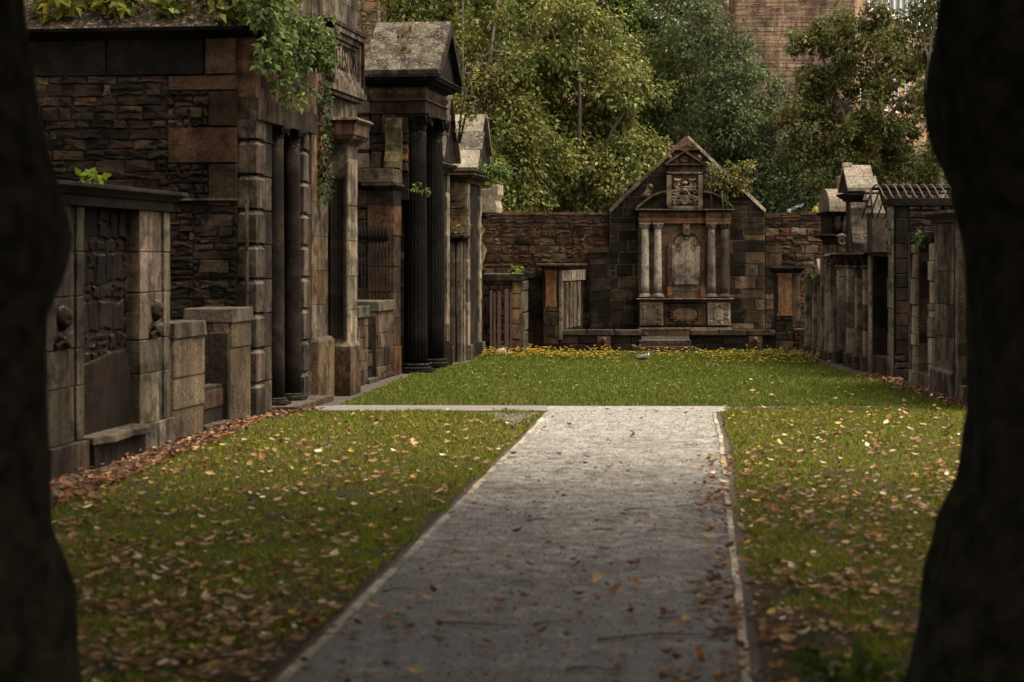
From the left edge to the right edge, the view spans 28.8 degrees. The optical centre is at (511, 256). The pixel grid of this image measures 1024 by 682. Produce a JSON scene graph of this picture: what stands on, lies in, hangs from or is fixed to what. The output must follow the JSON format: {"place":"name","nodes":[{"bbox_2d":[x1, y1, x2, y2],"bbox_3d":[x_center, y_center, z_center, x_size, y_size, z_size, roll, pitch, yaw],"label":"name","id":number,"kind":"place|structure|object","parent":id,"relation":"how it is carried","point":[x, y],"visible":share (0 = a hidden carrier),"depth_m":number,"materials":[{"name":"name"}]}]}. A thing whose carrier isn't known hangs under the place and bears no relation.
{"place":"outdoors","nodes":[
{"label":"outdoors","id":0,"kind":"place"},
{"bbox_2d":[357,0,402,57],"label":"tenement building","id":1,"kind":"structure","parent":0,"point":[367,17],"depth_m":55.97,"materials":[{"name":"stone"}]},
{"bbox_2d":[309,405,547,410],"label":"cross path","id":2,"kind":"structure","parent":0,"point":[450,407],"depth_m":31.52,"materials":[{"name":"stone"}]},
{"bbox_2d":[51,351,951,681],"bbox_3d":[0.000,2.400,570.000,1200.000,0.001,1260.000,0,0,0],"label":"ground","id":3,"kind":"structure","parent":0,"point":[751,637],"depth_m":17.97,"materials":[{"name":"soil"}]},
{"bbox_2d":[0,0,82,681],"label":"broadleaf tree","id":4,"kind":"object","parent":3,"relation":"on","point":[38,616],"visible":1,"depth_m":9.31,"materials":[{"name":"brown plant"}]},
{"bbox_2d":[45,179,187,480],"bbox_3d":[-5.173,0.790,23.489,1.489,3.220,4.622,0,0,8],"label":"wall tomb","id":5,"kind":"object","parent":3,"relation":"on","point":[107,360],"depth_m":23.58,"materials":[{"name":"black stone"}]},
{"bbox_2d":[75,167,111,183],"bbox_3d":[-4.888,-0.881,23.209,0.390,0.333,0.356,0,0,-36],"label":"fern","id":6,"kind":"object","parent":5,"relation":"on","point":[93,179],"visible":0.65,"depth_m":23.16,"materials":[{"name":"green plant"}]},
{"bbox_2d":[25,0,333,417],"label":"mausoleum","id":7,"kind":"structure","parent":3,"relation":"on","point":[192,108],"depth_m":29.63,"materials":[{"name":"stone"}]},
{"bbox_2d":[25,0,298,26],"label":"ivy","id":8,"kind":"object","parent":7,"relation":"on","point":[119,9],"visible":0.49,"depth_m":30.07,"materials":[{"name":"green plant"}]},
{"bbox_2d":[240,0,343,113],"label":"ivy","id":9,"kind":"object","parent":7,"relation":"on","point":[314,51],"visible":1,"depth_m":29.96,"materials":[{"name":"green plant"}]},
{"bbox_2d":[165,307,253,440],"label":"enclosure wall","id":10,"kind":"structure","parent":3,"relation":"on","point":[210,373],"depth_m":28.19,"materials":[{"name":"stone"}]},
{"bbox_2d":[274,0,373,395],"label":"mausoleum","id":11,"kind":"structure","parent":3,"relation":"on","point":[336,357],"depth_m":34.27,"materials":[{"name":"stone"}]},
{"bbox_2d":[317,79,335,206],"bbox_3d":[-3.158,-1.913,33.580,0.402,2.163,0.405,0,0,0],"label":"ivy","id":12,"kind":"object","parent":11,"relation":"attached to","point":[322,170],"visible":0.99,"depth_m":33.55,"materials":[{"name":"green plant"}]},
{"bbox_2d":[357,226,388,299],"bbox_3d":[-2.784,0.883,39.662,0.694,2.994,0.110,0,0,8],"label":"iron railing","id":13,"kind":"object","parent":3,"relation":"on","point":[379,234],"visible":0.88,"depth_m":39.64,"materials":[{"name":"metal"}]},
{"bbox_2d":[357,299,395,385],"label":"enclosure wall","id":14,"kind":"structure","parent":3,"relation":"on","point":[375,324],"depth_m":38.32,"materials":[{"name":"stone"}]},
{"bbox_2d":[356,21,463,375],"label":"mausoleum","id":15,"kind":"structure","parent":3,"relation":"on","point":[403,108],"depth_m":40.91,"materials":[{"name":"stone"}]},
{"bbox_2d":[367,18,420,53],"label":"roof weeds","id":16,"kind":"object","parent":15,"relation":"on","point":[403,36],"visible":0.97,"depth_m":40.99,"materials":[{"name":"green plant"}]},
{"bbox_2d":[408,181,430,196],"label":"weed tuft","id":17,"kind":"object","parent":15,"relation":"attached to","point":[417,188],"visible":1,"depth_m":40.58,"materials":[{"name":"green plant"}]},
{"bbox_2d":[274,412,548,681],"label":"path edging","id":18,"kind":"object","parent":3,"relation":"on","point":[312,650],"visible":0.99,"depth_m":14.90,"materials":[{"name":"stone"}]},
{"bbox_2d":[400,95,460,362],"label":"gabled tomb","id":19,"kind":"object","parent":3,"relation":"on","point":[451,152],"visible":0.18,"depth_m":44.70,"materials":[{"name":"stone"}]},
{"bbox_2d":[454,67,482,143],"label":"buddleia bush","id":20,"kind":"object","parent":19,"relation":"on","point":[466,111],"visible":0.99,"depth_m":44.48,"materials":[{"name":"green plant"}]},
{"bbox_2d":[444,341,452,364],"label":"headstone","id":21,"kind":"object","parent":3,"relation":"on","point":[448,352],"visible":0.63,"depth_m":43.35,"materials":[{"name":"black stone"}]},
{"bbox_2d":[450,235,470,361],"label":"wall tomb","id":22,"kind":"object","parent":3,"relation":"on","point":[457,296],"depth_m":45.27,"materials":[{"name":"black stone"}]},
{"bbox_2d":[450,219,472,259],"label":"weed tuft","id":23,"kind":"object","parent":22,"relation":"on","point":[458,229],"visible":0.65,"depth_m":45.68,"materials":[{"name":"green plant"}]},
{"bbox_2d":[357,0,583,213],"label":"broadleaf tree","id":24,"kind":"object","parent":3,"relation":"on","point":[521,142],"visible":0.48,"depth_m":58.00,"materials":[{"name":"green plant"}]},
{"bbox_2d":[450,114,492,359],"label":"gabled tomb","id":25,"kind":"object","parent":3,"relation":"on","point":[467,179],"visible":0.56,"depth_m":46.73,"materials":[{"name":"stone"}]},
{"bbox_2d":[478,157,518,181],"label":"buddleia bush","id":26,"kind":"object","parent":25,"relation":"on","point":[486,170],"visible":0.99,"depth_m":46.58,"materials":[{"name":"green plant"}]},
{"bbox_2d":[480,184,502,340],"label":"wall tomb","id":27,"kind":"object","parent":3,"relation":"on","point":[492,196],"depth_m":48.43,"materials":[{"name":"stone"}]},
{"bbox_2d":[482,273,528,353],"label":"wall tomb","id":28,"kind":"object","parent":3,"relation":"on","point":[502,282],"depth_m":48.77,"materials":[{"name":"stone"}]},
{"bbox_2d":[508,264,524,273],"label":"fern","id":29,"kind":"object","parent":28,"relation":"on","point":[515,268],"visible":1,"depth_m":48.84,"materials":[{"name":"green plant"}]},
{"bbox_2d":[526,272,542,349],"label":"linking wall","id":30,"kind":"structure","parent":3,"relation":"on","point":[535,302],"depth_m":50.97,"materials":[{"name":"stone"}]},
{"bbox_2d":[482,212,609,332],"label":"boundary wall","id":31,"kind":"structure","parent":3,"relation":"on","point":[528,241],"depth_m":54.27,"materials":[{"name":"stone"}]},
{"bbox_2d":[536,264,586,350],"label":"wall tomb","id":32,"kind":"object","parent":3,"relation":"on","point":[562,296],"depth_m":50.32,"materials":[{"name":"stone"}]},
{"bbox_2d":[416,0,731,169],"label":"broadleaf tree","id":33,"kind":"object","parent":3,"relation":"on","point":[643,19],"visible":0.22,"depth_m":68.98,"materials":[{"name":"green plant"}]},
{"bbox_2d":[492,0,678,212],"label":"broadleaf tree","id":34,"kind":"object","parent":3,"relation":"on","point":[579,63],"visible":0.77,"depth_m":60.05,"materials":[{"name":"green plant"}]},
{"bbox_2d":[559,329,641,350],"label":"forecourt wall","id":35,"kind":"structure","parent":3,"relation":"on","point":[614,339],"depth_m":50.30,"materials":[{"name":"black stone"}]},
{"bbox_2d":[631,339,695,351],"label":"stone steps","id":36,"kind":"structure","parent":3,"relation":"on","point":[663,344],"depth_m":50.05,"materials":[{"name":"stone"}]},
{"bbox_2d":[589,136,781,335],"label":"memorial","id":37,"kind":"object","parent":3,"relation":"on","point":[679,257],"visible":0.92,"depth_m":53.88,"materials":[{"name":"black stone"}]},
{"bbox_2d":[704,162,721,207],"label":"buddleia bush","id":38,"kind":"object","parent":37,"relation":"on","point":[712,173],"visible":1,"depth_m":53.58,"materials":[{"name":"green plant"}]},
{"bbox_2d":[721,191,730,216],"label":"weed tuft","id":39,"kind":"object","parent":37,"relation":"on","point":[726,197],"visible":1,"depth_m":53.52,"materials":[{"name":"green plant"}]},
{"bbox_2d":[719,158,756,196],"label":"buddleia bush","id":40,"kind":"object","parent":37,"relation":"on","point":[738,170],"visible":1,"depth_m":53.68,"materials":[{"name":"green plant"}]},
{"bbox_2d":[640,0,822,210],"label":"broadleaf tree","id":41,"kind":"object","parent":3,"relation":"on","point":[740,120],"visible":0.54,"depth_m":65.04,"materials":[{"name":"green plant"}]},
{"bbox_2d":[689,329,774,350],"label":"forecourt wall","id":42,"kind":"structure","parent":3,"relation":"on","point":[725,339],"depth_m":50.31,"materials":[{"name":"black stone"}]},
{"bbox_2d":[722,143,834,212],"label":"thicket","id":43,"kind":"object","parent":3,"relation":"on","point":[784,199],"visible":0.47,"depth_m":63.31,"materials":[{"name":"green plant"}]},
{"bbox_2d":[767,267,804,350],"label":"wall tomb","id":44,"kind":"object","parent":3,"relation":"on","point":[787,301],"depth_m":50.30,"materials":[{"name":"stone"}]},
{"bbox_2d":[786,204,803,211],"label":"street lamp","id":45,"kind":"object","parent":3,"relation":"on","point":[793,208],"visible":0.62,"depth_m":57.42,"materials":[{"name":"metal"}]},
{"bbox_2d":[802,259,819,357],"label":"wall tomb","id":46,"kind":"object","parent":3,"relation":"on","point":[811,315],"depth_m":48.60,"materials":[{"name":"stone"}]},
{"bbox_2d":[810,271,819,281],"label":"weed tuft","id":47,"kind":"object","parent":46,"relation":"on","point":[815,277],"visible":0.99,"depth_m":46.95,"materials":[{"name":"green plant"}]},
{"bbox_2d":[765,212,888,327],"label":"boundary wall","id":48,"kind":"structure","parent":3,"relation":"on","point":[790,233],"depth_m":54.27,"materials":[{"name":"stone"}]},
{"bbox_2d":[810,202,818,212],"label":"sapling","id":49,"kind":"object","parent":48,"relation":"on","point":[816,207],"visible":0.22,"depth_m":55.19,"materials":[{"name":"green plant"}]},
{"bbox_2d":[811,189,845,361],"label":"wall tomb","id":50,"kind":"object","parent":3,"relation":"on","point":[831,213],"depth_m":45.40,"materials":[{"name":"stone"}]},
{"bbox_2d":[835,176,839,188],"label":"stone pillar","id":51,"kind":"structure","parent":3,"relation":"on","point":[837,179],"depth_m":47.80,"materials":[{"name":"stone"}]},
{"bbox_2d":[766,0,934,201],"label":"broadleaf tree","id":52,"kind":"object","parent":3,"relation":"on","point":[868,138],"visible":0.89,"depth_m":59.71,"materials":[{"name":"green plant"}]},
{"bbox_2d":[830,163,885,371],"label":"wall tomb","id":53,"kind":"object","parent":3,"relation":"on","point":[865,234],"depth_m":42.85,"materials":[{"name":"stone"}]},
{"bbox_2d":[863,252,888,373],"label":"wall tomb","id":54,"kind":"object","parent":3,"relation":"on","point":[877,308],"depth_m":40.88,"materials":[{"name":"black stone"}]},
{"bbox_2d":[805,140,950,212],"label":"thicket","id":55,"kind":"object","parent":3,"relation":"on","point":[919,183],"visible":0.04,"depth_m":68.76,"materials":[{"name":"green plant"}]},
{"bbox_2d":[860,184,953,379],"bbox_3d":[8.416,0.481,39.870,2.675,3.844,2.672,0,0,0],"label":"caged tomb","id":56,"kind":"object","parent":3,"relation":"on","point":[905,217],"visible":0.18,"depth_m":38.59,"materials":[{"name":"stone"}]},
{"bbox_2d":[892,0,947,197],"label":"broadleaf tree","id":57,"kind":"object","parent":3,"relation":"on","point":[924,19],"visible":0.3,"depth_m":57.04,"materials":[{"name":"green plant"}]},
{"bbox_2d":[908,232,934,389],"bbox_3d":[8.024,0.980,35.997,1.361,2.841,2.063,0,0,0],"label":"wall tomb","id":58,"kind":"object","parent":3,"relation":"on","point":[921,311],"depth_m":36.45,"materials":[{"name":"black stone"}]},
{"bbox_2d":[910,229,928,248],"bbox_3d":[7.307,-0.323,35.609,0.340,0.376,0.334,0,0,0],"label":"weed tuft","id":59,"kind":"object","parent":58,"relation":"on","point":[922,238],"visible":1,"depth_m":35.57,"materials":[{"name":"green plant"}]},
{"bbox_2d":[922,210,966,402],"bbox_3d":[7.990,0.815,32.799,1.522,3.171,4.606,0,0,0],"label":"wall tomb","id":60,"kind":"object","parent":3,"relation":"on","point":[948,374],"depth_m":33.69,"materials":[{"name":"stone"}]},
{"bbox_2d":[905,0,1023,681],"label":"broadleaf tree","id":61,"kind":"object","parent":3,"relation":"on","point":[970,626],"visible":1,"depth_m":9.17,"materials":[{"name":"brown plant"}]},
{"bbox_2d":[52,348,965,681],"bbox_3d":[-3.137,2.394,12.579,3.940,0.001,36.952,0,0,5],"label":"lawn","id":62,"kind":"structure","parent":0,"point":[280,661],"depth_m":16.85,"materials":[{"name":"plant"}]},
{"bbox_2d":[119,664,130,671],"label":"fallen leaf","id":63,"kind":"object","parent":62,"relation":"on","point":[126,670],"visible":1,"depth_m":11.39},
{"bbox_2d":[140,666,157,672],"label":"fallen leaf","id":64,"kind":"object","parent":62,"relation":"on","point":[152,670],"visible":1,"depth_m":11.28,"materials":[{"name":"plant"}]},
{"bbox_2d":[148,661,164,668],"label":"fallen leaf","id":65,"kind":"object","parent":62,"relation":"on","point":[153,665],"visible":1,"depth_m":11.38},
{"bbox_2d":[163,661,172,666],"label":"fallen leaf","id":66,"kind":"object","parent":62,"relation":"on","point":[167,663],"visible":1,"depth_m":11.48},
{"bbox_2d":[193,670,207,676],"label":"fallen leaf","id":67,"kind":"object","parent":62,"relation":"on","point":[200,673],"visible":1,"depth_m":11.17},
{"bbox_2d":[198,663,207,668],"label":"fallen leaf","id":68,"kind":"object","parent":62,"relation":"on","point":[203,666],"visible":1,"depth_m":11.48,"materials":[{"name":"plant"}]},
{"bbox_2d":[199,675,213,680],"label":"fallen leaf","id":69,"kind":"object","parent":62,"relation":"on","point":[204,678],"visible":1,"depth_m":11.09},
{"bbox_2d":[209,663,219,669],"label":"fallen leaf","id":70,"kind":"object","parent":62,"relation":"on","point":[212,666],"visible":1,"depth_m":11.42,"materials":[{"name":"plant"}]},
{"bbox_2d":[215,670,227,677],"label":"fallen leaf","id":71,"kind":"object","parent":62,"relation":"on","point":[220,674],"visible":1,"depth_m":11.17,"materials":[{"name":"plant"}]},
{"bbox_2d":[217,658,234,666],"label":"fallen leaf","id":72,"kind":"object","parent":62,"relation":"on","point":[224,663],"visible":1,"depth_m":11.49,"materials":[{"name":"plant"}]},
{"bbox_2d":[240,671,251,675],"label":"fallen leaf","id":73,"kind":"object","parent":62,"relation":"on","point":[246,673],"visible":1,"depth_m":11.26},
{"bbox_2d":[231,668,248,673],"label":"fallen leaf","id":74,"kind":"object","parent":73,"relation":"on","point":[240,671],"visible":1,"depth_m":11.25,"materials":[{"name":"plant"}]},
{"bbox_2d":[258,673,269,678],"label":"fallen leaf","id":75,"kind":"object","parent":62,"relation":"on","point":[264,676],"visible":1,"depth_m":11.21,"materials":[{"name":"plant"}]},
{"bbox_2d":[51,367,965,681],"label":"leaf litter","id":76,"kind":"object","parent":62,"relation":"on","point":[139,465],"visible":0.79,"depth_m":15.59,"materials":[{"name":"plant"}]},
{"bbox_2d":[488,412,534,422],"bbox_3d":[-0.015,2.382,29.325,0.870,0.001,2.250,0,0,0],"label":"worn gravel patch","id":77,"kind":"object","parent":62,"relation":"on","point":[513,415],"visible":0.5,"depth_m":29.65,"materials":[{"name":"gravel"}]},
{"bbox_2d":[287,406,741,681],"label":"gravel path","id":78,"kind":"structure","parent":0,"point":[617,618],"depth_m":15.05,"materials":[{"name":"gravel"}]},
{"bbox_2d":[306,633,353,636],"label":"twig","id":79,"kind":"object","parent":78,"relation":"on","point":[326,633],"visible":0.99,"depth_m":12.48,"materials":[{"name":"wood"}]},
{"bbox_2d":[342,678,352,681],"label":"fallen leaf","id":80,"kind":"object","parent":78,"relation":"on","point":[347,680],"visible":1,"depth_m":11.10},
{"bbox_2d":[382,660,399,668],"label":"twig","id":81,"kind":"object","parent":78,"relation":"on","point":[387,661],"visible":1,"depth_m":11.60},
{"bbox_2d":[383,587,417,591],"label":"twig","id":82,"kind":"object","parent":78,"relation":"on","point":[397,588],"visible":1,"depth_m":14.20,"materials":[{"name":"wood"}]},
{"bbox_2d":[407,668,423,672],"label":"fallen leaf","id":83,"kind":"object","parent":78,"relation":"on","point":[415,670],"visible":1,"depth_m":11.36,"materials":[{"name":"plant"}]},
{"bbox_2d":[435,621,514,625],"bbox_3d":[-0.237,2.373,12.907,0.539,0.024,0.125,0,0,12],"label":"twig","id":84,"kind":"object","parent":78,"relation":"on","point":[475,623],"visible":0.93,"depth_m":12.87,"materials":[{"name":"wood"}]},
{"bbox_2d":[491,672,501,677],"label":"fallen leaf","id":85,"kind":"object","parent":78,"relation":"on","point":[496,675],"visible":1,"depth_m":11.18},
{"bbox_2d":[533,618,579,624],"bbox_3d":[0.296,2.373,12.973,0.367,0.022,0.080,0,0,-42],"label":"twig","id":86,"kind":"object","parent":78,"relation":"on","point":[553,621],"visible":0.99,"depth_m":12.92,"materials":[{"name":"wood"}]},
{"bbox_2d":[565,666,621,671],"bbox_3d":[0.474,2.373,11.457,0.335,0.024,0.052,0,0,13],"label":"twig","id":87,"kind":"object","parent":78,"relation":"on","point":[569,668],"visible":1,"depth_m":11.48,"materials":[{"name":"wood"}]},
{"bbox_2d":[613,661,623,667],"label":"fallen leaf","id":88,"kind":"object","parent":78,"relation":"on","point":[618,665],"visible":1,"depth_m":11.47,"materials":[{"name":"plant"}]},
{"bbox_2d":[597,632,705,640],"bbox_3d":[0.864,2.373,12.500,0.714,0.025,0.104,0,0,-14],"label":"twig","id":89,"kind":"object","parent":78,"relation":"on","point":[616,637],"visible":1,"depth_m":12.47,"materials":[{"name":"wood"}]},
{"bbox_2d":[657,671,666,678],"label":"fallen leaf","id":90,"kind":"object","parent":78,"relation":"on","point":[661,675],"visible":1,"depth_m":11.18,"materials":[{"name":"plant"}]},
{"bbox_2d":[661,666,674,669],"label":"fallen leaf","id":91,"kind":"object","parent":78,"relation":"on","point":[667,668],"visible":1,"depth_m":11.38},
{"bbox_2d":[657,616,702,621],"bbox_3d":[1.109,2.373,13.059,0.318,0.023,0.060,0,0,22],"label":"twig","id":92,"kind":"object","parent":78,"relation":"on","point":[674,617],"visible":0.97,"depth_m":13.08,"materials":[{"name":"wood"}]},
{"bbox_2d":[685,670,695,675],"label":"fallen leaf","id":93,"kind":"object","parent":78,"relation":"on","point":[690,672],"visible":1,"depth_m":11.26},
{"bbox_2d":[711,668,719,675],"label":"fallen leaf","id":94,"kind":"object","parent":78,"relation":"on","point":[716,672],"visible":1,"depth_m":11.24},
{"bbox_2d":[710,674,727,679],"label":"fallen leaf","id":95,"kind":"object","parent":78,"relation":"on","point":[720,677],"visible":1,"depth_m":11.19,"materials":[{"name":"plant"}]},
{"bbox_2d":[712,412,751,681],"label":"path edging","id":96,"kind":"object","parent":78,"relation":"on","point":[741,632],"visible":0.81,"depth_m":14.97,"materials":[{"name":"stone"}]},
{"bbox_2d":[745,668,757,672],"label":"fallen leaf","id":97,"kind":"object","parent":96,"relation":"on","point":[754,670],"visible":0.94,"depth_m":11.31,"materials":[{"name":"plant"}]},
{"bbox_2d":[736,664,745,669],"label":"fallen leaf","id":98,"kind":"object","parent":78,"relation":"on","point":[742,667],"visible":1,"depth_m":11.44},
{"bbox_2d":[403,0,684,211],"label":"building","id":99,"kind":"structure","parent":0,"point":[494,64],"depth_m":86.37,"materials":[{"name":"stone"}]},
{"bbox_2d":[340,353,933,405],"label":"lawn","id":100,"kind":"structure","parent":0,"point":[512,395],"depth_m":33.82,"materials":[{"name":"plant"}]},
{"bbox_2d":[490,289,511,352],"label":"iron gate","id":101,"kind":"structure","parent":100,"relation":"on","point":[499,341],"depth_m":48.58,"materials":[{"name":"metal"}]},
{"bbox_2d":[634,351,652,359],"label":"pigeon","id":102,"kind":"object","parent":100,"relation":"on","point":[643,356],"visible":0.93,"depth_m":45.12,"materials":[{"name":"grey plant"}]},
{"bbox_2d":[481,344,810,357],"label":"hawkbit flowers","id":103,"kind":"object","parent":100,"relation":"on","point":[528,349],"visible":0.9,"depth_m":47.50,"materials":[{"name":"yellow plant"}]},
{"bbox_2d":[642,336,688,338],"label":"forecourt paving","id":104,"kind":"structure","parent":0,"point":[665,337],"depth_m":52.65,"materials":[{"name":"stone"}]},
{"bbox_2d":[665,0,936,190],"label":"sandstone building","id":105,"kind":"structure","parent":0,"point":[768,23],"depth_m":94.98,"materials":[{"name":"stone"}]},
{"bbox_2d":[894,79,898,112],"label":"window","id":106,"kind":"structure","parent":105,"relation":"in","point":[894,79],"depth_m":99.51,"materials":[{"name":"white glass"}]},
{"bbox_2d":[721,406,963,681],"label":"lawn","id":107,"kind":"structure","parent":0,"point":[821,635],"depth_m":15.68,"materials":[{"name":"plant"}]},
{"bbox_2d":[747,671,758,679],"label":"fallen leaf","id":108,"kind":"object","parent":107,"relation":"on","point":[751,676],"visible":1,"depth_m":11.14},
{"bbox_2d":[792,640,907,681],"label":"ground plant","id":109,"kind":"object","parent":107,"relation":"on","point":[875,670],"visible":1,"depth_m":10.33,"materials":[{"name":"green plant"}]},
{"label":"fallen leaf","id":110,"kind":"object","parent":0,"visible":0},
{"bbox_2d":[182,664,198,671],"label":"fallen leaf","id":111,"kind":"object","parent":110,"relation":"on","point":[193,666],"visible":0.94,"depth_m":11.41,"materials":[{"name":"plant"}]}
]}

